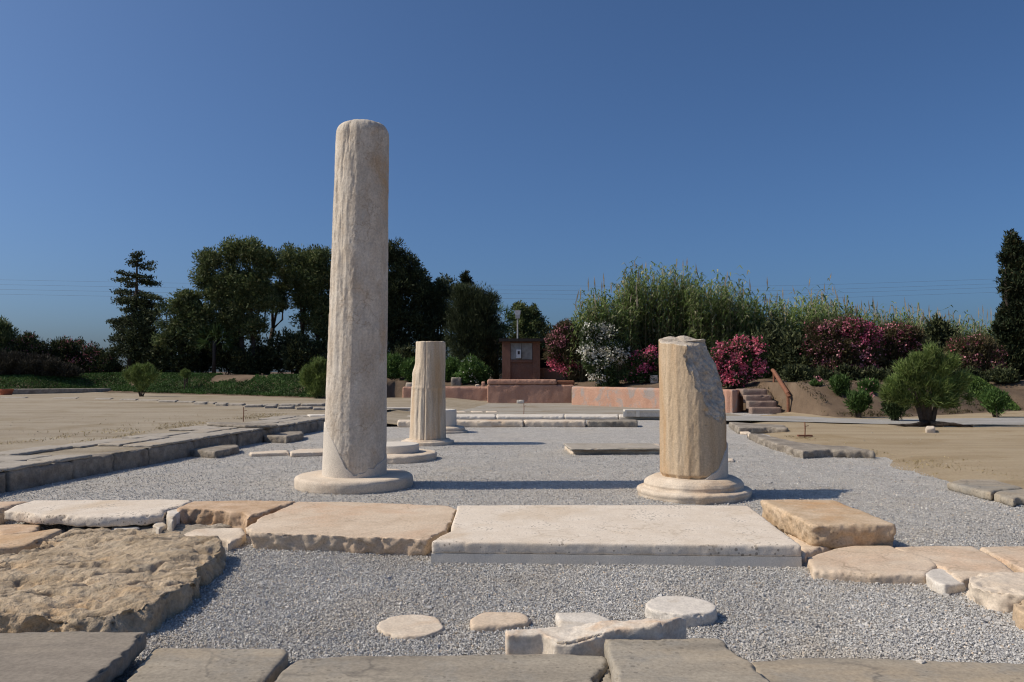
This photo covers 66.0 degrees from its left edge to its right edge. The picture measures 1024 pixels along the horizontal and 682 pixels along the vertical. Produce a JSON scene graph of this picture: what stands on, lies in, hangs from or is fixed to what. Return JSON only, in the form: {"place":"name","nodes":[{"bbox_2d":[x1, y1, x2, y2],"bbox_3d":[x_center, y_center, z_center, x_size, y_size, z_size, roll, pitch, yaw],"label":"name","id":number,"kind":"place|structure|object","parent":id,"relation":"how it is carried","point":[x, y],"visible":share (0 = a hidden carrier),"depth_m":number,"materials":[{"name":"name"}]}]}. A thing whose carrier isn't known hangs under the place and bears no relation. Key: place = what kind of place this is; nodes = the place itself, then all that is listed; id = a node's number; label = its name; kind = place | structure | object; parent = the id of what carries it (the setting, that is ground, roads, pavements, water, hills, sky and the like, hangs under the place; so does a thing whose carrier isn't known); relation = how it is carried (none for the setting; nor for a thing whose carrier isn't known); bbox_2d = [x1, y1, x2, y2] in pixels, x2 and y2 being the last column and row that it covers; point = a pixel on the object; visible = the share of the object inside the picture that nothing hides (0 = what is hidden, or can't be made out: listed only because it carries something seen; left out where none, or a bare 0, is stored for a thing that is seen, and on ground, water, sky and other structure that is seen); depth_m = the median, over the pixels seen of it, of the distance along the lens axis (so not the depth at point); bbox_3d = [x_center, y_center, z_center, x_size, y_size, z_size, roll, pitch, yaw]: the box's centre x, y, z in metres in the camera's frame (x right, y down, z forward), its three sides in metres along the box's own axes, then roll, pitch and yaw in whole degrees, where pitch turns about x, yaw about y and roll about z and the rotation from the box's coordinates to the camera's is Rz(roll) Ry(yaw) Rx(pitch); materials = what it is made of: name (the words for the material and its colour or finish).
{"place":"outdoors","nodes":[
{"label":"outdoors","id":0,"kind":"place"},
{"bbox_2d":[0,392,487,455],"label":"sand terrace","id":1,"kind":"structure","parent":0,"point":[44,414],"depth_m":24.12,"materials":[{"name":"sand"}]},
{"bbox_2d":[0,445,72,454],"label":"flagstone","id":2,"kind":"object","parent":1,"relation":"on","point":[35,450],"visible":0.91,"depth_m":12.29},
{"bbox_2d":[12,388,110,393],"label":"planter kerb","id":3,"kind":"structure","parent":1,"relation":"on","point":[50,391],"depth_m":44.59,"materials":[{"name":"stone"}]},
{"bbox_2d":[121,361,161,396],"bbox_3d":[-18.116,1.839,38.440,2.029,1.803,1.043,0,-2,0],"label":"young pine","id":4,"kind":"object","parent":1,"relation":"on","point":[141,377],"visible":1,"depth_m":38.32,"materials":[{"name":"green plant"}]},
{"bbox_2d":[122,437,201,446],"bbox_3d":[-6.173,1.794,13.967,0.600,0.051,1.642,0,-2,6],"label":"flagstone","id":5,"kind":"object","parent":1,"relation":"on","point":[163,442],"visible":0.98,"depth_m":13.76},
{"bbox_2d":[0,372,325,396],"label":"ground cover","id":6,"kind":"object","parent":1,"relation":"on","point":[258,379],"visible":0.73,"depth_m":44.57,"materials":[{"name":"green plant"}]},
{"bbox_2d":[298,354,326,398],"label":"tamarisk bush","id":7,"kind":"object","parent":1,"relation":"on","point":[312,378],"visible":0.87,"depth_m":37.91,"materials":[{"name":"green plant"}]},
{"bbox_2d":[0,412,1023,681],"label":"gravel","id":8,"kind":"structure","parent":0,"point":[558,438],"depth_m":10.41,"materials":[{"name":"gravel"}]},
{"bbox_2d":[0,529,61,554],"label":"thin slab","id":9,"kind":"structure","parent":8,"relation":"on","point":[14,543],"depth_m":6.70,"materials":[{"name":"stone"}]},
{"bbox_2d":[1,461,72,491],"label":"kerb block","id":10,"kind":"structure","parent":8,"relation":"on","point":[29,477],"depth_m":10.47,"materials":[{"name":"stone"}]},
{"bbox_2d":[0,631,146,681],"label":"paving slab","id":11,"kind":"structure","parent":8,"relation":"on","point":[74,656],"depth_m":3.79,"materials":[{"name":"stone"}]},
{"bbox_2d":[68,454,113,478],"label":"kerb block","id":12,"kind":"structure","parent":8,"relation":"on","point":[95,464],"depth_m":11.64,"materials":[{"name":"stone"}]},
{"bbox_2d":[0,527,225,634],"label":"sandstone block","id":13,"kind":"structure","parent":8,"relation":"on","point":[117,580],"depth_m":5.19,"materials":[{"name":"stone"}]},
{"bbox_2d":[102,448,148,470],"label":"kerb block","id":14,"kind":"structure","parent":8,"relation":"on","point":[138,457],"depth_m":12.55,"materials":[{"name":"stone"}]},
{"bbox_2d":[70,523,232,534],"bbox_3d":[-3.412,1.805,7.354,1.551,0.141,0.502,0,-2,0],"label":"rubble bed","id":15,"kind":"object","parent":8,"relation":"on","point":[183,531],"visible":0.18,"depth_m":7.38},
{"bbox_2d":[4,499,191,526],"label":"marble slab","id":16,"kind":"structure","parent":15,"relation":"on","point":[94,513],"depth_m":7.57,"materials":[{"name":"stone"}]},
{"bbox_2d":[133,441,193,464],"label":"kerb block","id":17,"kind":"structure","parent":8,"relation":"on","point":[165,453],"depth_m":13.59,"materials":[{"name":"stone"}]},
{"bbox_2d":[126,648,287,681],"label":"paving slab","id":18,"kind":"structure","parent":8,"relation":"on","point":[204,665],"depth_m":3.85,"materials":[{"name":"stone"}]},
{"bbox_2d":[184,528,245,551],"bbox_3d":[-2.651,1.778,6.979,0.589,0.139,0.659,0,-2,0],"label":"flat stone","id":19,"kind":"object","parent":8,"relation":"on","point":[232,538],"visible":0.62,"depth_m":6.97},
{"bbox_2d":[190,445,239,457],"bbox_3d":[-5.525,2.062,14.638,0.801,0.167,1.406,0,-2,0],"label":"grey block","id":20,"kind":"object","parent":8,"relation":"on","point":[215,451],"depth_m":14.26,"materials":[{"name":"stone"}]},
{"bbox_2d":[177,500,295,534],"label":"stone block","id":21,"kind":"structure","parent":8,"relation":"on","point":[243,515],"depth_m":7.78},
{"bbox_2d":[264,431,303,442],"bbox_3d":[-5.127,2.178,17.710,0.840,0.200,1.572,0,-2,-10],"label":"grey block","id":22,"kind":"object","parent":8,"relation":"on","point":[286,436],"depth_m":17.18,"materials":[{"name":"stone"}]},
{"bbox_2d":[245,501,456,556],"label":"stone block","id":23,"kind":"structure","parent":8,"relation":"on","point":[383,528],"depth_m":6.94,"materials":[{"name":"stone"}]},
{"bbox_2d":[294,119,412,494],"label":"marble column","id":24,"kind":"structure","parent":8,"relation":"on","point":[354,460],"depth_m":10.33,"materials":[{"name":"stone"}]},
{"bbox_2d":[377,614,443,639],"bbox_3d":[-0.596,1.699,4.651,0.399,0.054,0.414,0,-2,0],"label":"marble disc","id":25,"kind":"object","parent":8,"relation":"on","point":[412,626],"visible":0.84,"depth_m":4.62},
{"bbox_2d":[386,441,436,463],"bbox_3d":[-2.073,1.953,13.834,1.496,0.309,1.496,0,-2,0],"label":"column base","id":26,"kind":"object","parent":8,"relation":"on","point":[398,452],"visible":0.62,"depth_m":13.42,"materials":[{"name":"stone"}]},
{"bbox_2d":[402,341,453,445],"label":"marble column","id":27,"kind":"structure","parent":8,"relation":"on","point":[428,414],"depth_m":16.57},
{"bbox_2d":[275,654,608,681],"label":"paving slab","id":28,"kind":"structure","parent":8,"relation":"on","point":[526,668],"depth_m":3.77,"materials":[{"name":"stone"}]},
{"bbox_2d":[457,419,523,426],"bbox_3d":[-0.672,2.353,22.389,2.018,0.216,0.797,0,-2,0],"label":"course stone","id":29,"kind":"object","parent":8,"relation":"on","point":[491,423],"visible":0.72,"depth_m":22.02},
{"bbox_2d":[470,612,530,632],"bbox_3d":[-0.068,1.688,4.711,0.366,0.064,0.288,0,-2,0],"label":"marble fragment","id":30,"kind":"object","parent":8,"relation":"on","point":[490,621],"visible":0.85,"depth_m":4.65,"materials":[{"name":"beige stone"}]},
{"bbox_2d":[524,419,586,426],"bbox_3d":[1.235,2.352,22.387,1.806,0.216,0.796,0,-2,0],"label":"course stone","id":31,"kind":"object","parent":8,"relation":"on","point":[551,423],"visible":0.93,"depth_m":22.02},
{"bbox_2d":[111,553,1023,681],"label":"gravel chips","id":32,"kind":"object","parent":8,"relation":"on","point":[999,654],"visible":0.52,"depth_m":5.03,"materials":[{"name":"gravel"}]},
{"bbox_2d":[555,612,609,627],"bbox_3d":[0.424,1.680,4.645,0.328,0.074,0.336,0,-2,0],"label":"marble fragment","id":33,"kind":"object","parent":8,"relation":"on","point":[567,620],"visible":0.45,"depth_m":4.67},
{"bbox_2d":[505,617,686,656],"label":"arched kerb","id":34,"kind":"structure","parent":8,"relation":"on","point":[587,639],"depth_m":4.13,"materials":[{"name":"stone"}]},
{"bbox_2d":[563,443,659,449],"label":"cover slab","id":35,"kind":"structure","parent":8,"relation":"on","point":[610,446],"depth_m":14.91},
{"bbox_2d":[431,505,801,568],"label":"marble slab","id":36,"kind":"structure","parent":8,"relation":"on","point":[696,535],"depth_m":6.38,"materials":[{"name":"stone"}]},
{"bbox_2d":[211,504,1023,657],"bbox_3d":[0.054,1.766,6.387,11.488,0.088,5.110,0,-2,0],"label":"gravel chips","id":37,"kind":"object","parent":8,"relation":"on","point":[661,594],"visible":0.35,"depth_m":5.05,"materials":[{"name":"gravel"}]},
{"bbox_2d":[572,386,736,412],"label":"garden wall","id":38,"kind":"structure","parent":8,"relation":"on","point":[623,397],"depth_m":34.38,"materials":[{"name":"pink paint"}]},
{"bbox_2d":[645,596,717,628],"bbox_3d":[1.037,1.672,4.851,0.435,0.106,0.405,0,-2,0],"label":"marble disc","id":39,"kind":"object","parent":8,"relation":"on","point":[694,612],"visible":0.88,"depth_m":4.76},
{"bbox_2d":[604,638,769,681],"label":"paving slab","id":40,"kind":"structure","parent":8,"relation":"on","point":[687,660],"depth_m":3.73,"materials":[{"name":"stone"}]},
{"bbox_2d":[637,336,751,504],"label":"marble column","id":41,"kind":"structure","parent":8,"relation":"on","point":[693,452],"depth_m":9.44,"materials":[{"name":"stone"}]},
{"bbox_2d":[728,422,787,433],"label":"ledge slab","id":42,"kind":"structure","parent":8,"relation":"on","point":[739,427],"depth_m":19.64,"materials":[{"name":"stone"}]},
{"bbox_2d":[747,433,875,458],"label":"ledge slab","id":43,"kind":"structure","parent":8,"relation":"on","point":[801,450],"depth_m":14.33,"materials":[{"name":"stone"}]},
{"bbox_2d":[760,499,895,548],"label":"stone block","id":44,"kind":"structure","parent":8,"relation":"on","point":[830,524],"depth_m":6.78,"materials":[{"name":"stone"}]},
{"bbox_2d":[807,546,936,584],"bbox_3d":[2.732,1.748,6.119,1.054,0.127,0.973,0,-2,0],"label":"flat stone","id":45,"kind":"object","parent":8,"relation":"on","point":[880,564],"visible":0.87,"depth_m":5.90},
{"bbox_2d":[752,658,1023,681],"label":"paving slab","id":46,"kind":"structure","parent":8,"relation":"on","point":[833,670],"depth_m":3.78,"materials":[{"name":"stone"}]},
{"bbox_2d":[926,568,965,596],"bbox_3d":[3.078,1.727,5.623,0.241,0.122,0.614,-1,-2,20],"label":"marble wedge","id":47,"kind":"object","parent":8,"relation":"on","point":[940,581],"visible":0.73,"depth_m":5.45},
{"bbox_2d":[895,546,1012,588],"bbox_3d":[3.467,1.744,6.003,0.683,0.131,1.192,0,-2,4],"label":"flat stone","id":48,"kind":"object","parent":8,"relation":"on","point":[963,564],"visible":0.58,"depth_m":6.06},
{"bbox_2d":[966,572,1023,613],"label":"rough rock","id":49,"kind":"object","parent":8,"relation":"on","point":[1000,591],"visible":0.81,"depth_m":5.10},
{"bbox_2d":[980,546,1023,571],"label":"flat stone","id":50,"kind":"object","parent":8,"relation":"on","point":[1011,558],"visible":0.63,"depth_m":6.23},
{"bbox_2d":[994,489,1023,506],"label":"ledge slab","id":51,"kind":"structure","parent":8,"relation":"on","point":[1012,498],"depth_m":9.11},
{"bbox_2d":[0,372,1023,417],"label":"bank","id":52,"kind":"structure","parent":0,"point":[802,400],"depth_m":30.71,"materials":[{"name":"brown soil"}]},
{"bbox_2d":[0,315,21,352],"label":"conifer bush","id":53,"kind":"object","parent":52,"relation":"on","point":[7,331],"visible":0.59,"depth_m":49.84,"materials":[{"name":"green plant"}]},
{"bbox_2d":[5,330,55,358],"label":"oleander","id":54,"kind":"object","parent":52,"relation":"on","point":[28,342],"visible":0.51,"depth_m":49.69,"materials":[{"name":"green plant"}]},
{"bbox_2d":[0,347,84,376],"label":"grey shrub","id":55,"kind":"object","parent":52,"relation":"on","point":[17,363],"visible":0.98,"depth_m":46.75,"materials":[{"name":"green plant"}]},
{"bbox_2d":[48,334,99,372],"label":"oleander","id":56,"kind":"object","parent":52,"relation":"on","point":[70,350],"visible":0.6,"depth_m":50.31,"materials":[{"name":"green plant"}]},
{"bbox_2d":[81,346,120,372],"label":"oleander","id":57,"kind":"object","parent":52,"relation":"on","point":[102,363],"visible":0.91,"depth_m":50.24,"materials":[{"name":"green plant"}]},
{"bbox_2d":[100,249,164,368],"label":"conifer tree","id":58,"kind":"object","parent":52,"relation":"on","point":[131,342],"visible":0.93,"depth_m":49.78,"materials":[{"name":"green plant"}]},
{"bbox_2d":[140,339,176,371],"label":"dark shrub","id":59,"kind":"object","parent":52,"relation":"on","point":[158,359],"visible":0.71,"depth_m":48.96,"materials":[{"name":"green plant"}]},
{"bbox_2d":[165,339,204,372],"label":"dark shrub","id":60,"kind":"object","parent":52,"relation":"on","point":[189,360],"visible":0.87,"depth_m":48.82,"materials":[{"name":"green plant"}]},
{"bbox_2d":[148,286,222,372],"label":"pine tree","id":61,"kind":"object","parent":52,"relation":"on","point":[191,312],"visible":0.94,"depth_m":48.69,"materials":[{"name":"green plant"}]},
{"bbox_2d":[194,321,234,372],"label":"palm tree","id":62,"kind":"object","parent":52,"relation":"on","point":[227,345],"visible":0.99,"depth_m":48.41,"materials":[{"name":"plant"}]},
{"bbox_2d":[208,331,247,374],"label":"dark shrub","id":63,"kind":"object","parent":52,"relation":"on","point":[222,356],"visible":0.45,"depth_m":49.33,"materials":[{"name":"green plant"}]},
{"bbox_2d":[187,235,287,374],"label":"pine tree","id":64,"kind":"object","parent":52,"relation":"on","point":[236,294],"visible":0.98,"depth_m":49.24,"materials":[{"name":"green plant"}]},
{"bbox_2d":[227,346,257,374],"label":"dark shrub","id":65,"kind":"object","parent":52,"relation":"on","point":[241,363],"visible":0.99,"depth_m":48.61,"materials":[{"name":"green plant"}]},
{"bbox_2d":[243,337,272,374],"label":"dark shrub","id":66,"kind":"object","parent":52,"relation":"on","point":[259,348],"visible":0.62,"depth_m":49.73,"materials":[{"name":"green plant"}]},
{"bbox_2d":[258,326,295,373],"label":"dark shrub","id":67,"kind":"object","parent":52,"relation":"on","point":[273,353],"visible":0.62,"depth_m":49.93,"materials":[{"name":"green plant"}]},
{"bbox_2d":[278,333,319,373],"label":"dark shrub","id":68,"kind":"object","parent":52,"relation":"on","point":[296,355],"visible":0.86,"depth_m":49.04,"materials":[{"name":"green plant"}]},
{"bbox_2d":[267,241,331,373],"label":"pine tree","id":69,"kind":"object","parent":52,"relation":"on","point":[308,281],"visible":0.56,"depth_m":50.74,"materials":[{"name":"green plant"}]},
{"bbox_2d":[387,237,441,353],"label":"pine tree","id":70,"kind":"object","parent":52,"relation":"on","point":[408,279],"visible":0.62,"depth_m":51.65,"materials":[{"name":"green plant"}]},
{"bbox_2d":[412,272,458,352],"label":"pine tree","id":71,"kind":"object","parent":52,"relation":"on","point":[442,287],"visible":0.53,"depth_m":52.24,"materials":[{"name":"green plant"}]},
{"bbox_2d":[451,353,492,383],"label":"oleander","id":72,"kind":"object","parent":52,"relation":"on","point":[472,370],"visible":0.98,"depth_m":42.22,"materials":[{"name":"green plant"}]},
{"bbox_2d":[440,281,505,378],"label":"tamarisk tree","id":73,"kind":"object","parent":52,"relation":"on","point":[473,326],"visible":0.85,"depth_m":46.10,"materials":[{"name":"green plant"}]},
{"bbox_2d":[508,300,548,350],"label":"broadleaf tree","id":74,"kind":"object","parent":52,"relation":"on","point":[531,322],"visible":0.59,"depth_m":49.75,"materials":[{"name":"green plant"}]},
{"bbox_2d":[499,338,564,380],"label":"shed","id":75,"kind":"structure","parent":52,"relation":"on","point":[522,358],"depth_m":44.06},
{"bbox_2d":[542,318,587,381],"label":"oleander","id":76,"kind":"object","parent":52,"relation":"on","point":[557,352],"visible":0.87,"depth_m":40.19,"materials":[{"name":"pink plant"}]},
{"bbox_2d":[563,274,642,381],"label":"reed clump","id":77,"kind":"object","parent":52,"relation":"on","point":[598,310],"visible":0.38,"depth_m":40.36,"materials":[{"name":"plant"}]},
{"bbox_2d":[576,320,632,386],"bbox_3d":[4.363,0.638,36.508,2.836,3.353,1.631,0,-2,0],"label":"oleander","id":78,"kind":"object","parent":52,"relation":"on","point":[602,353],"visible":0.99,"depth_m":36.18,"materials":[{"name":"white plant"}]},
{"bbox_2d":[618,344,658,383],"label":"oleander","id":79,"kind":"object","parent":52,"relation":"on","point":[642,367],"visible":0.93,"depth_m":36.22,"materials":[{"name":"green plant"}]},
{"bbox_2d":[606,256,705,379],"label":"reed clump","id":80,"kind":"object","parent":52,"relation":"on","point":[657,321],"visible":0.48,"depth_m":41.31,"materials":[{"name":"plant"}]},
{"bbox_2d":[677,261,779,353],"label":"reed clump","id":81,"kind":"object","parent":52,"relation":"on","point":[714,321],"visible":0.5,"depth_m":40.34,"materials":[{"name":"plant"}]},
{"bbox_2d":[709,331,770,387],"bbox_3d":[9.459,0.788,32.975,2.776,2.466,1.402,0,-2,0],"label":"oleander","id":82,"kind":"object","parent":52,"relation":"on","point":[739,361],"visible":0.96,"depth_m":32.70,"materials":[{"name":"pink plant"}]},
{"bbox_2d":[739,389,780,413],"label":"steps","id":83,"kind":"structure","parent":52,"relation":"on","point":[758,401],"depth_m":29.56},
{"bbox_2d":[751,314,796,378],"bbox_3d":[12.575,0.341,37.965,2.701,3.370,2.690,0,-2,0],"label":"dark shrub","id":84,"kind":"object","parent":52,"relation":"on","point":[771,334],"visible":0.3,"depth_m":37.48,"materials":[{"name":"green plant"}]},
{"bbox_2d":[750,275,832,378],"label":"reed clump","id":85,"kind":"object","parent":52,"relation":"on","point":[791,319],"visible":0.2,"depth_m":41.05,"materials":[{"name":"plant"}]},
{"bbox_2d":[767,331,817,379],"bbox_3d":[13.288,0.731,36.989,2.452,2.506,2.451,-2,-3,35],"label":"dark shrub","id":86,"kind":"object","parent":52,"relation":"on","point":[791,355],"visible":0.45,"depth_m":36.60,"materials":[{"name":"green plant"}]},
{"bbox_2d":[780,363,816,381],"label":"dark shrub","id":87,"kind":"object","parent":52,"relation":"on","point":[792,373],"visible":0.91,"depth_m":31.77,"materials":[{"name":"green plant"}]},
{"bbox_2d":[827,372,853,396],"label":"oleander","id":88,"kind":"object","parent":52,"relation":"on","point":[840,384],"visible":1,"depth_m":27.33,"materials":[{"name":"green plant"}]},
{"bbox_2d":[797,312,887,372],"bbox_3d":[15.277,0.266,36.532,4.085,3.358,2.208,0,-2,0],"label":"oleander","id":89,"kind":"object","parent":52,"relation":"on","point":[840,341],"visible":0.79,"depth_m":36.08,"materials":[{"name":"pink plant"}]},
{"bbox_2d":[843,389,873,417],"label":"oleander","id":90,"kind":"object","parent":52,"relation":"on","point":[859,402],"visible":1,"depth_m":25.12,"materials":[{"name":"green plant"}]},
{"bbox_2d":[797,284,997,343],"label":"reed bed","id":91,"kind":"object","parent":52,"relation":"on","point":[833,314],"visible":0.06,"depth_m":44.32,"materials":[{"name":"plant"}]},
{"bbox_2d":[879,319,926,369],"bbox_3d":[18.139,0.430,36.752,2.667,3.041,1.876,0,-2,0],"label":"oleander","id":92,"kind":"object","parent":52,"relation":"on","point":[902,340],"visible":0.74,"depth_m":36.48,"materials":[{"name":"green plant"}]},
{"bbox_2d":[918,312,964,347],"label":"dark shrub","id":93,"kind":"object","parent":52,"relation":"on","point":[939,330],"visible":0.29,"depth_m":39.59,"materials":[{"name":"green plant"}]},
{"bbox_2d":[941,331,1010,380],"bbox_3d":[21.033,0.711,36.017,3.354,2.402,1.830,0,-2,0],"label":"oleander","id":94,"kind":"object","parent":52,"relation":"on","point":[979,350],"visible":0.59,"depth_m":35.65,"materials":[{"name":"pink plant"}]},
{"bbox_2d":[986,363,1021,383],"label":"dark shrub","id":95,"kind":"object","parent":52,"relation":"on","point":[1004,375],"visible":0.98,"depth_m":33.26,"materials":[{"name":"green plant"}]},
{"bbox_2d":[987,228,1023,379],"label":"cypress tree","id":96,"kind":"object","parent":52,"relation":"on","point":[1007,327],"visible":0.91,"depth_m":37.29,"materials":[{"name":"green plant"}]},
{"bbox_2d":[0,0,1023,371],"label":"sky","id":97,"kind":"structure","parent":0,"point":[561,144],"materials":[{"name":"blue"}]},
{"bbox_2d":[457,403,741,419],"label":"ground","id":98,"kind":"structure","parent":0,"point":[536,408],"depth_m":31.98,"materials":[{"name":"stone"}]},
{"bbox_2d":[402,386,486,400],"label":"garden wall","id":99,"kind":"structure","parent":98,"relation":"on","point":[477,393],"depth_m":39.52,"materials":[{"name":"pink paint"}]},
{"bbox_2d":[496,414,563,419],"bbox_3d":[0.619,2.531,26.209,2.302,0.138,1.338,0,-2,0],"label":"sill stone","id":100,"kind":"object","parent":98,"relation":"on","point":[528,416],"visible":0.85,"depth_m":25.56,"materials":[{"name":"stone"}]},
{"bbox_2d":[487,385,573,402],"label":"garden wall","id":101,"kind":"structure","parent":98,"relation":"on","point":[530,393],"depth_m":38.92,"materials":[{"name":"pink paint"}]},
{"bbox_2d":[737,411,1023,488],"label":"sand ground","id":102,"kind":"structure","parent":0,"point":[993,451],"depth_m":16.27,"materials":[{"name":"sand"}]},
{"bbox_2d":[726,416,1023,424],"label":"path","id":103,"kind":"structure","parent":102,"relation":"on","point":[995,421],"depth_m":23.37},
{"bbox_2d":[875,341,975,426],"bbox_3d":[11.146,1.143,21.159,2.786,2.416,0.894,0,-2,0],"label":"tamarisk tree","id":104,"kind":"object","parent":102,"relation":"on","point":[928,391],"visible":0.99,"depth_m":21.05,"materials":[{"name":"green plant"}]},
{"bbox_2d":[947,479,1021,499],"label":"ledge slab","id":105,"kind":"structure","parent":102,"relation":"on","point":[987,489],"depth_m":9.81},
{"bbox_2d":[948,373,1020,410],"bbox_3d":[18.840,2.011,32.019,2.293,1.564,4.473,0,-2,0],"label":"ground cover","id":106,"kind":"object","parent":102,"relation":"on","point":[978,385],"visible":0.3,"depth_m":31.20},
{"bbox_2d":[978,386,1011,417],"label":"oleander","id":107,"kind":"object","parent":102,"relation":"on","point":[994,400],"visible":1,"depth_m":25.41,"materials":[{"name":"green plant"}]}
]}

